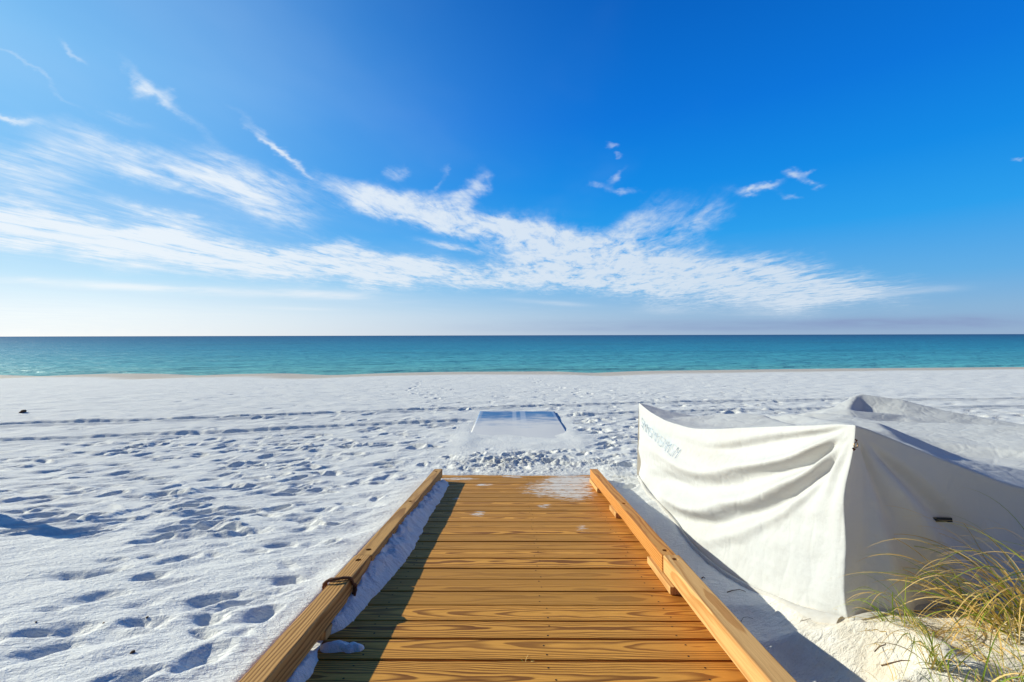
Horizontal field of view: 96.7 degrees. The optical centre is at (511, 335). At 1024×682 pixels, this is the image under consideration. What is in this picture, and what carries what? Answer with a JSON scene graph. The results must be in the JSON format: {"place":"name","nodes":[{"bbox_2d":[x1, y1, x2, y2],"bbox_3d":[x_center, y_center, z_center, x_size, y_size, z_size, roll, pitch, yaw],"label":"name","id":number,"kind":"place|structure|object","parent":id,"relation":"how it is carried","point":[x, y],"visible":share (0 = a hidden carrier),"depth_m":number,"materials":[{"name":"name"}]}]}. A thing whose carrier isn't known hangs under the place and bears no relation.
{"place":"outdoors","nodes":[
{"label":"outdoors","id":0,"kind":"place"},
{"bbox_2d":[0,367,1023,681],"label":"sand","id":1,"kind":"structure","parent":0,"point":[216,527],"depth_m":4.73,"materials":[{"name":"white sand"}]},
{"bbox_2d":[239,469,796,681],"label":"boardwalk ramp","id":2,"kind":"structure","parent":1,"relation":"on","point":[592,577],"depth_m":2.16,"materials":[{"name":"brown wood"}]},
{"bbox_2d":[322,576,356,595],"bbox_3d":[-0.828,1.222,2.191,0.160,0.142,0.069,0,0,-21],"label":"rope ring","id":3,"kind":"object","parent":2,"relation":"attached to","point":[331,579],"visible":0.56,"depth_m":2.18,"materials":[{"name":"brown fabric"}]},
{"bbox_2d":[320,640,364,652],"bbox_3d":[-0.694,1.267,1.855,0.188,0.038,0.065,0,0,0],"label":"sand heap","id":4,"kind":"object","parent":2,"relation":"on","point":[335,646],"visible":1,"depth_m":1.84,"materials":[{"name":"white sand"}]},
{"bbox_2d":[286,478,448,681],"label":"sand drift","id":5,"kind":"object","parent":2,"relation":"on","point":[387,563],"visible":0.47,"depth_m":2.55,"materials":[{"name":"white sand"}]},
{"bbox_2d":[471,411,565,437],"bbox_3d":[0.119,1.687,8.525,1.660,0.046,3.250,0,0,0],"label":"beach mat","id":6,"kind":"object","parent":1,"relation":"on","point":[544,424],"visible":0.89,"depth_m":8.60,"materials":[{"name":"blue"}]},
{"bbox_2d":[637,394,1023,623],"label":"tarp cover","id":7,"kind":"object","parent":1,"relation":"on","point":[791,507],"visible":0.97,"depth_m":2.38,"materials":[{"name":"white fabric"}]},
{"bbox_2d":[833,571,945,655],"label":"sea oats","id":8,"kind":"object","parent":1,"relation":"on","point":[878,611],"visible":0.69,"depth_m":1.93,"materials":[{"name":"green plant"}]},
{"bbox_2d":[881,660,909,665],"bbox_3d":[1.512,1.292,1.795,0.008,0.067,0.089,0,0,-44],"label":"twig","id":9,"kind":"object","parent":1,"relation":"on","point":[894,662],"visible":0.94,"depth_m":1.80,"materials":[{"name":"brown wood"}]},
{"bbox_2d":[846,569,1008,681],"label":"sea oats","id":10,"kind":"object","parent":1,"relation":"on","point":[932,656],"visible":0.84,"depth_m":1.65,"materials":[{"name":"green plant"}]},
{"bbox_2d":[840,487,1023,681],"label":"sea oats","id":11,"kind":"object","parent":1,"relation":"on","point":[1013,622],"visible":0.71,"depth_m":1.84,"materials":[{"name":"green plant"}]},
{"bbox_2d":[862,605,1023,681],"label":"sea oats","id":12,"kind":"object","parent":1,"relation":"on","point":[983,675],"visible":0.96,"depth_m":1.50,"materials":[{"name":"green plant"}]},
{"bbox_2d":[931,593,1023,681],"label":"sea oats","id":13,"kind":"object","parent":1,"relation":"on","point":[997,674],"visible":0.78,"depth_m":1.54,"materials":[{"name":"green plant"}]},
{"bbox_2d":[0,334,1023,375],"bbox_3d":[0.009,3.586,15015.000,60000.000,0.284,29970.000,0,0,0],"label":"sea","id":14,"kind":"structure","parent":0,"point":[180,355],"depth_m":90.26,"materials":[{"name":"liquid"}]},
{"bbox_2d":[0,0,1023,336],"label":"sky","id":15,"kind":"structure","parent":0,"point":[168,167],"materials":[{"name":"blue"}]}
]}

